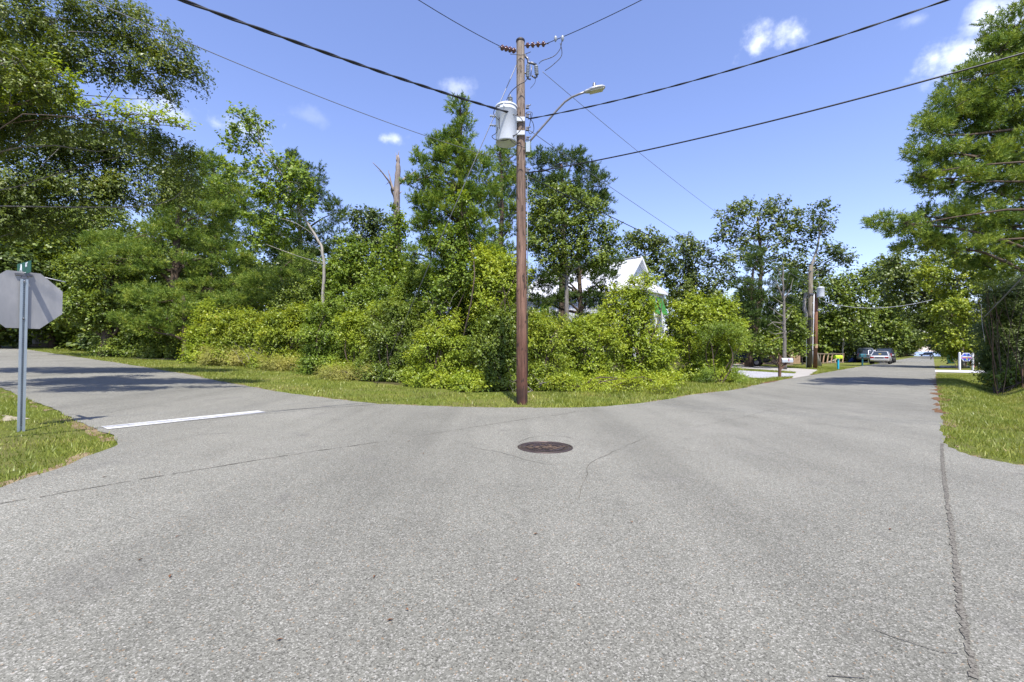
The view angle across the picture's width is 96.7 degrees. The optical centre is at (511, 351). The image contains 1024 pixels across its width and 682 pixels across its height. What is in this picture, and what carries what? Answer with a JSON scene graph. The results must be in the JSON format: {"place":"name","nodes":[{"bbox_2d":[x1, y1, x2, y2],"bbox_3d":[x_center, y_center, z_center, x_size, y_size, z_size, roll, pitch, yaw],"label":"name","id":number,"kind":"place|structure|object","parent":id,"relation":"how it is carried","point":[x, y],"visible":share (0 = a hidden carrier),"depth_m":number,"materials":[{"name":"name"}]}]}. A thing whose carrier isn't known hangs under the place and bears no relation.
{"place":"outdoors","nodes":[
{"label":"outdoors","id":0,"kind":"place"},
{"bbox_2d":[60,346,803,390],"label":"woodland floor","id":1,"kind":"structure","parent":0,"point":[398,383],"depth_m":29.29,"materials":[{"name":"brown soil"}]},
{"bbox_2d":[92,237,201,323],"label":"roadside tree","id":2,"kind":"object","parent":1,"relation":"on","point":[164,281],"visible":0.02,"depth_m":33.23,"materials":[{"name":"green plant"}]},
{"bbox_2d":[146,146,261,291],"bbox_3d":[-20.686,-6.894,30.891,7.906,14.262,4.116,0,0,0],"label":"pine tree","id":3,"kind":"object","parent":1,"relation":"on","point":[212,166],"visible":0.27,"depth_m":30.55,"materials":[{"name":"green plant"}]},
{"bbox_2d":[202,100,325,347],"bbox_3d":[-10.591,-4.904,19.436,5.214,11.425,2.563,0,0,0],"label":"tallow tree","id":4,"kind":"object","parent":1,"relation":"on","point":[289,174],"visible":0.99,"depth_m":19.41,"materials":[{"name":"green plant"}]},
{"bbox_2d":[209,248,319,352],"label":"pine tree","id":5,"kind":"object","parent":1,"relation":"on","point":[252,281],"visible":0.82,"depth_m":23.14,"materials":[{"name":"green plant"}]},
{"bbox_2d":[250,351,304,371],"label":"shrub","id":6,"kind":"object","parent":1,"relation":"on","point":[280,365],"visible":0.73,"depth_m":17.89,"materials":[{"name":"green plant"}]},
{"bbox_2d":[248,146,349,349],"bbox_3d":[-13.825,-6.495,30.110,7.165,13.891,4.100,0,0,0],"label":"pine tree","id":7,"kind":"object","parent":1,"relation":"on","point":[321,232],"visible":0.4,"depth_m":29.69,"materials":[{"name":"green plant"}]},
{"bbox_2d":[305,231,383,312],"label":"hardwood tree","id":8,"kind":"object","parent":1,"relation":"on","point":[351,270],"visible":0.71,"depth_m":19.66,"materials":[{"name":"green plant"}]},
{"bbox_2d":[318,301,388,377],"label":"shrub","id":9,"kind":"object","parent":1,"relation":"on","point":[350,327],"visible":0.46,"depth_m":15.75,"materials":[{"name":"green plant"}]},
{"bbox_2d":[339,203,405,361],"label":"hardwood tree","id":10,"kind":"object","parent":1,"relation":"on","point":[368,224],"visible":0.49,"depth_m":26.52,"materials":[{"name":"green plant"}]},
{"bbox_2d":[350,296,428,381],"bbox_3d":[-4.009,-0.421,15.174,2.718,2.916,1.956,0,0,0],"label":"shrub","id":11,"kind":"object","parent":1,"relation":"on","point":[394,315],"visible":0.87,"depth_m":14.93,"materials":[{"name":"green plant"}]},
{"bbox_2d":[366,153,418,365],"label":"dead tree","id":12,"kind":"object","parent":1,"relation":"on","point":[396,233],"visible":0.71,"depth_m":19.79,"materials":[{"name":"green plant"}]},
{"bbox_2d":[390,255,449,360],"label":"shrub","id":13,"kind":"object","parent":1,"relation":"on","point":[407,290],"visible":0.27,"depth_m":17.40,"materials":[{"name":"green plant"}]},
{"bbox_2d":[399,91,503,365],"bbox_3d":[-2.240,-4.172,16.502,3.930,10.493,2.330,0,0,0],"label":"pine tree","id":14,"kind":"object","parent":1,"relation":"on","point":[426,216],"visible":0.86,"depth_m":16.22,"materials":[{"name":"green plant"}]},
{"bbox_2d":[417,187,495,358],"bbox_3d":[-1.921,-2.236,15.560,2.779,6.647,1.712,0,0,0],"label":"climbing vine","id":15,"kind":"object","parent":14,"relation":"attached to","point":[443,295],"visible":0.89,"depth_m":15.43,"materials":[{"name":"green plant"}]},
{"bbox_2d":[485,141,548,339],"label":"pine tree","id":16,"kind":"object","parent":1,"relation":"on","point":[504,227],"visible":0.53,"depth_m":21.89,"materials":[{"name":"green plant"}]},
{"bbox_2d":[486,142,618,367],"bbox_3d":[2.261,-5.468,25.920,7.640,13.041,3.036,0,0,0],"label":"pine tree","id":17,"kind":"object","parent":1,"relation":"on","point":[542,159],"visible":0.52,"depth_m":25.73,"materials":[{"name":"green plant"}]},
{"bbox_2d":[526,179,624,343],"bbox_3d":[2.603,-3.157,19.480,4.530,8.592,2.420,0,0,0],"label":"sweetgum tree","id":18,"kind":"object","parent":1,"relation":"on","point":[579,243],"visible":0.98,"depth_m":19.27,"materials":[{"name":"green plant"}]},
{"bbox_2d":[528,248,630,363],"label":"pine tree","id":19,"kind":"object","parent":1,"relation":"on","point":[575,294],"visible":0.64,"depth_m":22.83,"materials":[{"name":"green plant"}]},
{"bbox_2d":[617,224,677,288],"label":"hardwood tree","id":20,"kind":"object","parent":1,"relation":"on","point":[652,247],"visible":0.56,"depth_m":49.41,"materials":[{"name":"green plant"}]},
{"bbox_2d":[662,231,720,362],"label":"hardwood tree","id":21,"kind":"object","parent":1,"relation":"on","point":[688,269],"visible":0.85,"depth_m":45.59,"materials":[{"name":"green plant"}]},
{"bbox_2d":[730,285,782,345],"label":"roadside tree","id":22,"kind":"object","parent":1,"relation":"on","point":[768,335],"visible":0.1,"depth_m":57.98,"materials":[{"name":"green plant"}]},
{"bbox_2d":[700,193,821,364],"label":"hardwood tree","id":23,"kind":"object","parent":1,"relation":"on","point":[769,211],"visible":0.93,"depth_m":43.67,"materials":[{"name":"green plant"}]},
{"bbox_2d":[0,346,1023,681],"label":"road","id":24,"kind":"structure","parent":0,"point":[734,542],"depth_m":2.89,"materials":[{"name":"grey asphalt"}]},
{"bbox_2d":[102,410,262,428],"bbox_3d":[-5.117,1.077,7.294,0.300,0.011,2.164,0,0,35],"label":"stop line","id":25,"kind":"object","parent":24,"relation":"on","point":[173,420],"visible":1,"depth_m":7.15,"materials":[{"name":"paint"}]},
{"bbox_2d":[3,403,978,678],"bbox_3d":[0.656,1.146,5.752,10.284,0.133,8.168,0,0,0],"label":"road seam","id":26,"kind":"object","parent":24,"relation":"on","point":[973,669],"visible":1,"depth_m":2.43,"materials":[{"name":"grey asphalt"}]},
{"bbox_2d":[869,351,893,363],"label":"parked car","id":27,"kind":"object","parent":24,"relation":"on","point":[880,356],"visible":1,"depth_m":50.48,"materials":[{"name":"silver metal"}]},
{"bbox_2d":[931,379,950,412],"bbox_3d":[15.023,1.260,16.048,0.507,0.077,19.155,0,0,42],"label":"pine straw edge","id":28,"kind":"object","parent":24,"relation":"on","point":[937,404],"visible":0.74,"depth_m":11.91,"materials":[{"name":"brown plant"}]},
{"bbox_2d":[0,345,1023,486],"bbox_3d":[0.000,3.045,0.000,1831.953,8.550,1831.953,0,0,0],"label":"ground","id":29,"kind":"structure","parent":0,"point":[937,362],"depth_m":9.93,"materials":[{"name":"green plant"}]},
{"bbox_2d":[0,261,64,431],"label":"stop sign","id":30,"kind":"object","parent":29,"relation":"on","point":[29,299],"visible":0.99,"depth_m":6.13,"materials":[{"name":"metal"}]},
{"bbox_2d":[0,226,74,347],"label":"roadside tree","id":31,"kind":"object","parent":29,"relation":"on","point":[9,260],"visible":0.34,"depth_m":30.10,"materials":[{"name":"green plant"}]},
{"bbox_2d":[1,226,100,347],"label":"roadside tree","id":32,"kind":"object","parent":29,"relation":"on","point":[52,250],"visible":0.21,"depth_m":32.21,"materials":[{"name":"green plant"}]},
{"bbox_2d":[0,168,142,346],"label":"leaning oak","id":33,"kind":"object","parent":29,"relation":"on","point":[101,223],"visible":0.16,"depth_m":35.09,"materials":[{"name":"green plant"}]},
{"bbox_2d":[53,324,143,350],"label":"roadside shrub","id":34,"kind":"object","parent":29,"relation":"on","point":[77,344],"visible":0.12,"depth_m":29.33,"materials":[{"name":"green plant"}]},
{"bbox_2d":[0,43,201,153],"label":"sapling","id":35,"kind":"object","parent":29,"relation":"on","point":[88,103],"visible":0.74,"depth_m":8.80,"materials":[{"name":"green plant"}]},
{"bbox_2d":[0,117,207,254],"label":"oak tree","id":36,"kind":"object","parent":29,"relation":"on","point":[112,188],"visible":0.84,"depth_m":13.18,"materials":[{"name":"green plant"}]},
{"bbox_2d":[45,244,165,356],"bbox_3d":[-22.022,-2.651,24.088,6.674,6.160,3.985,0,0,-13],"label":"hardwood tree","id":37,"kind":"object","parent":29,"relation":"on","point":[96,281],"visible":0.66,"depth_m":23.85,"materials":[{"name":"green plant"}]},
{"bbox_2d":[0,0,218,207],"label":"oak tree","id":38,"kind":"object","parent":29,"relation":"on","point":[13,49],"visible":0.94,"depth_m":9.49,"materials":[{"name":"green plant"}]},
{"bbox_2d":[81,330,188,358],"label":"shrub","id":39,"kind":"object","parent":29,"relation":"on","point":[125,345],"visible":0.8,"depth_m":23.87,"materials":[{"name":"green plant"}]},
{"bbox_2d":[72,171,267,357],"bbox_3d":[-18.150,-4.836,24.628,9.576,10.518,4.672,0,0,-21],"label":"pine tree","id":40,"kind":"object","parent":29,"relation":"on","point":[176,268],"visible":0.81,"depth_m":24.26,"materials":[{"name":"green plant"}]},
{"bbox_2d":[104,284,236,360],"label":"pine tree","id":41,"kind":"object","parent":29,"relation":"on","point":[182,310],"visible":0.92,"depth_m":22.21,"materials":[{"name":"green plant"}]},
{"bbox_2d":[147,233,228,314],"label":"roadside tree","id":42,"kind":"object","parent":29,"relation":"on","point":[188,249],"visible":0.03,"depth_m":34.24,"materials":[{"name":"green plant"}]},
{"bbox_2d":[175,297,221,362],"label":"shrub","id":43,"kind":"object","parent":29,"relation":"on","point":[190,351],"visible":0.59,"depth_m":21.19,"materials":[{"name":"green plant"}]},
{"bbox_2d":[157,299,247,358],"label":"shrub","id":44,"kind":"object","parent":29,"relation":"on","point":[189,322],"visible":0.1,"depth_m":23.92,"materials":[{"name":"green plant"}]},
{"bbox_2d":[192,343,260,366],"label":"shrub","id":45,"kind":"object","parent":29,"relation":"on","point":[204,359],"visible":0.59,"depth_m":19.61,"materials":[{"name":"green plant"}]},
{"bbox_2d":[194,305,268,365],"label":"shrub","id":46,"kind":"object","parent":29,"relation":"on","point":[236,334],"visible":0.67,"depth_m":20.07,"materials":[{"name":"green plant"}]},
{"bbox_2d":[221,251,270,333],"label":"roadside tree","id":47,"kind":"object","parent":29,"relation":"on","point":[250,267],"visible":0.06,"depth_m":35.10,"materials":[{"name":"green plant"}]},
{"bbox_2d":[221,304,285,349],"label":"shrub","id":48,"kind":"object","parent":29,"relation":"on","point":[255,316],"visible":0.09,"depth_m":21.34,"materials":[{"name":"green plant"}]},
{"bbox_2d":[243,299,321,369],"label":"shrub","id":49,"kind":"object","parent":29,"relation":"on","point":[272,336],"visible":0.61,"depth_m":18.85,"materials":[{"name":"green plant"}]},
{"bbox_2d":[256,269,327,351],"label":"shrub","id":50,"kind":"object","parent":29,"relation":"on","point":[305,292],"visible":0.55,"depth_m":20.20,"materials":[{"name":"green plant"}]},
{"bbox_2d":[290,289,358,375],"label":"shrub","id":51,"kind":"object","parent":29,"relation":"on","point":[317,356],"visible":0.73,"depth_m":16.69,"materials":[{"name":"green plant"}]},
{"bbox_2d":[311,360,379,380],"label":"shrub","id":52,"kind":"object","parent":29,"relation":"on","point":[336,373],"visible":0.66,"depth_m":14.81,"materials":[{"name":"green plant"}]},
{"bbox_2d":[314,272,396,354],"bbox_3d":[-6.306,-1.172,18.507,3.470,4.156,2.075,0,0,0],"label":"shrub","id":53,"kind":"object","parent":29,"relation":"on","point":[356,298],"visible":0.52,"depth_m":18.28,"materials":[{"name":"green plant"}]},
{"bbox_2d":[396,305,478,388],"bbox_3d":[-2.138,-0.128,13.661,2.611,2.535,1.751,0,0,0],"label":"shrub","id":54,"kind":"object","parent":29,"relation":"on","point":[423,372],"visible":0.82,"depth_m":13.53,"materials":[{"name":"green plant"}]},
{"bbox_2d":[433,272,483,361],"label":"shrub","id":55,"kind":"object","parent":29,"relation":"on","point":[464,309],"visible":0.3,"depth_m":16.12,"materials":[{"name":"green plant"}]},
{"bbox_2d":[444,365,498,392],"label":"shrub","id":56,"kind":"object","parent":29,"relation":"on","point":[461,382],"visible":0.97,"depth_m":12.52,"materials":[{"name":"green plant"}]},
{"bbox_2d":[459,300,530,391],"bbox_3d":[-0.533,-0.166,13.275,2.228,2.675,1.807,0,0,0],"label":"shrub","id":57,"kind":"object","parent":29,"relation":"on","point":[498,350],"visible":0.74,"depth_m":13.13,"materials":[{"name":"green plant"}]},
{"bbox_2d":[458,237,537,362],"bbox_3d":[-0.488,-1.376,15.460,2.771,5.014,2.045,0,0,0],"label":"shrub","id":58,"kind":"object","parent":29,"relation":"on","point":[494,270],"visible":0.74,"depth_m":15.26,"materials":[{"name":"green plant"}]},
{"bbox_2d":[513,308,579,390],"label":"shrub","id":59,"kind":"object","parent":29,"relation":"on","point":[542,331],"visible":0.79,"depth_m":13.35,"materials":[{"name":"green plant"}]},
{"bbox_2d":[490,35,604,404],"bbox_3d":[0.743,-2.826,9.781,2.474,8.200,0.658,0,0,13],"label":"utility pole","id":60,"kind":"object","parent":29,"relation":"on","point":[510,129],"visible":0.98,"depth_m":9.99,"materials":[{"name":"wood"}]},
{"bbox_2d":[91,0,517,163],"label":"overhead cable","id":61,"kind":"object","parent":60,"relation":"attached to","point":[279,80],"visible":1,"depth_m":6.26,"materials":[{"name":"black rubber"}]},
{"bbox_2d":[178,0,517,114],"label":"overhead cable","id":62,"kind":"object","parent":60,"relation":"attached to","point":[196,5],"visible":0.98,"depth_m":6.80,"materials":[{"name":"black rubber"}]},
{"bbox_2d":[376,66,515,385],"bbox_3d":[-1.889,-2.651,11.509,4.936,7.508,0.020,0,0,35],"label":"guy wire","id":63,"kind":"object","parent":60,"relation":"attached to","point":[446,225],"visible":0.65,"depth_m":11.32,"materials":[{"name":"grey metal"}]},
{"bbox_2d":[528,0,948,118],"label":"overhead cable","id":64,"kind":"object","parent":60,"relation":"attached to","point":[872,25],"visible":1,"depth_m":7.41,"materials":[{"name":"black rubber"}]},
{"bbox_2d":[528,52,1023,172],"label":"overhead cable","id":65,"kind":"object","parent":60,"relation":"attached to","point":[798,113],"visible":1,"depth_m":7.07,"materials":[{"name":"black rubber"}]},
{"bbox_2d":[528,303,609,359],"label":"shrub","id":66,"kind":"object","parent":29,"relation":"on","point":[532,312],"visible":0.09,"depth_m":17.35,"materials":[{"name":"green plant"}]},
{"bbox_2d":[551,309,616,385],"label":"shrub","id":67,"kind":"object","parent":29,"relation":"on","point":[586,333],"visible":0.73,"depth_m":14.74,"materials":[{"name":"green plant"}]},
{"bbox_2d":[528,256,667,358],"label":"house","id":68,"kind":"structure","parent":29,"relation":"on","point":[633,265],"depth_m":39.26,"materials":[{"name":"metal"}]},
{"bbox_2d":[579,305,626,382],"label":"shrub","id":69,"kind":"object","parent":29,"relation":"on","point":[614,358],"visible":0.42,"depth_m":15.23,"materials":[{"name":"green plant"}]},
{"bbox_2d":[534,370,680,393],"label":"shrub","id":70,"kind":"object","parent":29,"relation":"on","point":[606,386],"visible":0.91,"depth_m":13.10,"materials":[{"name":"green plant"}]},
{"bbox_2d":[591,268,688,386],"bbox_3d":[4.477,-0.871,16.086,3.226,4.270,2.170,0,0,0],"label":"shrub","id":71,"kind":"object","parent":29,"relation":"on","point":[651,357],"visible":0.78,"depth_m":15.88,"materials":[{"name":"green plant"}]},
{"bbox_2d":[663,290,683,356],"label":"roadside tree","id":72,"kind":"object","parent":29,"relation":"on","point":[665,299],"visible":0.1,"depth_m":58.92,"materials":[{"name":"green plant"}]},
{"bbox_2d":[664,285,754,381],"bbox_3d":[8.165,-0.705,18.926,3.732,3.998,2.551,0,0,0],"label":"shrub","id":73,"kind":"object","parent":29,"relation":"on","point":[722,308],"visible":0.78,"depth_m":18.68,"materials":[{"name":"green plant"}]},
{"bbox_2d":[691,317,758,382],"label":"shrub","id":74,"kind":"object","parent":29,"relation":"on","point":[704,335],"visible":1,"depth_m":17.83,"materials":[{"name":"green plant"}]},
{"bbox_2d":[719,243,807,366],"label":"tree","id":75,"kind":"object","parent":29,"relation":"on","point":[753,311],"visible":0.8,"depth_m":37.58,"materials":[{"name":"green leaf"},{"name":"brown bark"}]},
{"bbox_2d":[732,302,816,365],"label":"shrub","id":76,"kind":"object","parent":29,"relation":"on","point":[765,349],"visible":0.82,"depth_m":35.61,"materials":[{"name":"green plant"}]},
{"bbox_2d":[768,265,794,368],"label":"dead tree","id":77,"kind":"object","parent":29,"relation":"on","point":[784,333],"visible":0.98,"depth_m":32.92,"materials":[{"name":"grey wood"}]},
{"bbox_2d":[777,356,792,376],"bbox_3d":[13.313,0.803,22.217,0.735,1.160,0.242,0,0,-6],"label":"mailbox","id":78,"kind":"object","parent":29,"relation":"on","point":[784,361],"visible":0.96,"depth_m":22.15,"materials":[{"name":"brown wood"}]},
{"bbox_2d":[775,292,820,360],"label":"roadside tree","id":79,"kind":"object","parent":29,"relation":"on","point":[800,298],"visible":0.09,"depth_m":60.51,"materials":[{"name":"green plant"}]},
{"bbox_2d":[806,265,814,367],"bbox_3d":[23.733,-2.704,36.313,0.680,8.326,0.389,0,0,0],"label":"utility pole","id":80,"kind":"object","parent":29,"relation":"on","point":[809,341],"visible":0.85,"depth_m":36.19,"materials":[{"name":"brown wood"}]},
{"bbox_2d":[528,176,808,311],"bbox_3d":[12.432,-3.527,23.730,0.022,0.836,36.156,0,0,42],"label":"overhead cable","id":81,"kind":"object","parent":80,"relation":"attached to","point":[643,232],"visible":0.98,"depth_m":13.94,"materials":[{"name":"black rubber"}]},
{"bbox_2d":[529,130,808,303],"bbox_3d":[12.432,-4.357,23.730,0.013,1.294,36.156,0,0,42],"label":"overhead cable","id":82,"kind":"object","parent":80,"relation":"attached to","point":[646,211],"visible":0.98,"depth_m":14.14,"materials":[{"name":"black rubber"}]},
{"bbox_2d":[542,71,806,264],"bbox_3d":[12.602,-6.487,23.920,0.011,0.968,35.647,0,0,42],"label":"overhead cable","id":83,"kind":"object","parent":80,"relation":"attached to","point":[650,161],"visible":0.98,"depth_m":14.37,"materials":[{"name":"black rubber"}]},
{"bbox_2d":[813,283,824,367],"bbox_3d":[23.692,-1.905,35.091,0.590,6.721,0.801,0,0,0],"label":"utility pole","id":84,"kind":"object","parent":29,"relation":"on","point":[820,292],"visible":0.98,"depth_m":35.23,"materials":[{"name":"brown wood"}]},
{"bbox_2d":[794,196,859,365],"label":"hardwood tree","id":85,"kind":"object","parent":29,"relation":"on","point":[822,272],"visible":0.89,"depth_m":42.78,"materials":[{"name":"green plant"}]},
{"bbox_2d":[784,261,881,361],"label":"hardwood tree","id":86,"kind":"object","parent":29,"relation":"on","point":[853,345],"visible":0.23,"depth_m":61.22,"materials":[{"name":"green plant"}]},
{"bbox_2d":[800,262,883,361],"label":"hardwood tree","id":87,"kind":"object","parent":29,"relation":"on","point":[844,294],"visible":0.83,"depth_m":57.25,"materials":[{"name":"green plant"}]},
{"bbox_2d":[850,257,916,350],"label":"hardwood tree","id":88,"kind":"object","parent":29,"relation":"on","point":[889,329],"visible":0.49,"depth_m":61.08,"materials":[{"name":"green plant"}]},
{"bbox_2d":[878,314,919,357],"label":"roadside tree","id":89,"kind":"object","parent":29,"relation":"on","point":[900,351],"visible":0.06,"depth_m":120.43,"materials":[{"name":"green plant"}]},
{"bbox_2d":[875,299,928,357],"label":"roadside tree","id":90,"kind":"object","parent":29,"relation":"on","point":[913,343],"visible":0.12,"depth_m":134.62,"materials":[{"name":"green plant"}]},
{"bbox_2d":[935,338,982,368],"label":"shrub","id":91,"kind":"object","parent":29,"relation":"on","point":[953,355],"visible":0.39,"depth_m":37.74,"materials":[{"name":"green plant"}]},
{"bbox_2d":[906,247,1017,368],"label":"hardwood tree","id":92,"kind":"object","parent":29,"relation":"on","point":[962,303],"visible":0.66,"depth_m":36.71,"materials":[{"name":"green plant"}]},
{"bbox_2d":[958,352,973,369],"bbox_3d":[32.549,0.762,32.614,1.062,1.418,0.120,0,0,0],"label":"yard sign","id":93,"kind":"object","parent":29,"relation":"on","point":[964,356],"visible":0.71,"depth_m":32.58,"materials":[{"name":"white paint"}]},
{"bbox_2d":[963,270,1023,394],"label":"bamboo thicket","id":94,"kind":"object","parent":29,"relation":"on","point":[1002,343],"visible":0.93,"depth_m":18.46,"materials":[{"name":"green plant"}]},
{"bbox_2d":[971,365,1023,393],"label":"fern clump","id":95,"kind":"object","parent":29,"relation":"on","point":[987,379],"visible":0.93,"depth_m":17.67,"materials":[{"name":"green plant"}]},
{"bbox_2d":[0,355,1023,486],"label":"shoulder","id":96,"kind":"object","parent":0,"point":[69,459],"visible":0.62,"depth_m":6.16,"materials":[{"name":"grass"},{"name":"dirt"}]},
{"bbox_2d":[0,0,1023,351],"label":"sky","id":97,"kind":"structure","parent":0,"point":[848,152],"materials":[{"name":"blue"}]},
{"bbox_2d":[517,441,572,452],"bbox_3d":[0.413,1.193,5.672,0.690,0.011,0.690,0,0,-17],"label":"manhole cover","id":98,"kind":"object","parent":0,"point":[545,447],"visible":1,"depth_m":5.63,"materials":[{"name":"metal"}]},
{"bbox_2d":[734,370,793,377],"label":"gravel drive","id":99,"kind":"structure","parent":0,"point":[757,374],"depth_m":25.05,"materials":[{"name":"white gravel"}]},
{"bbox_2d":[732,364,815,377],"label":"driveway","id":100,"kind":"structure","parent":0,"point":[802,372],"depth_m":32.62,"materials":[{"name":"concrete"}]},
{"bbox_2d":[725,351,772,365],"bbox_3d":[20.699,0.563,40.956,4.769,1.451,2.200,0,0,35],"label":"parked car","id":101,"kind":"object","parent":100,"relation":"on","point":[758,362],"visible":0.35,"depth_m":39.61,"materials":[{"name":"black metal"}]},
{"bbox_2d":[801,353,843,364],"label":"wooden fence","id":102,"kind":"object","parent":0,"point":[823,362],"visible":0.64,"depth_m":52.43,"materials":[{"name":"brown wood"}]},
{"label":"woodland floor","id":103,"kind":"structure","parent":0,"visible":0},
{"bbox_2d":[864,246,977,364],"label":"hardwood tree","id":104,"kind":"object","parent":103,"relation":"on","point":[893,262],"visible":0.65,"depth_m":41.69,"materials":[{"name":"green plant"}]},
{"bbox_2d":[859,0,1023,287],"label":"pine tree","id":105,"kind":"object","parent":103,"relation":"on","point":[981,100],"visible":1,"depth_m":15.11,"materials":[{"name":"green plant"}]},
{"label":"driveway","id":106,"kind":"structure","parent":0,"visible":0},
{"bbox_2d":[854,348,873,362],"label":"parked car","id":107,"kind":"object","parent":106,"relation":"on","point":[862,351],"visible":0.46,"depth_m":58.50,"materials":[{"name":"grey metal"}]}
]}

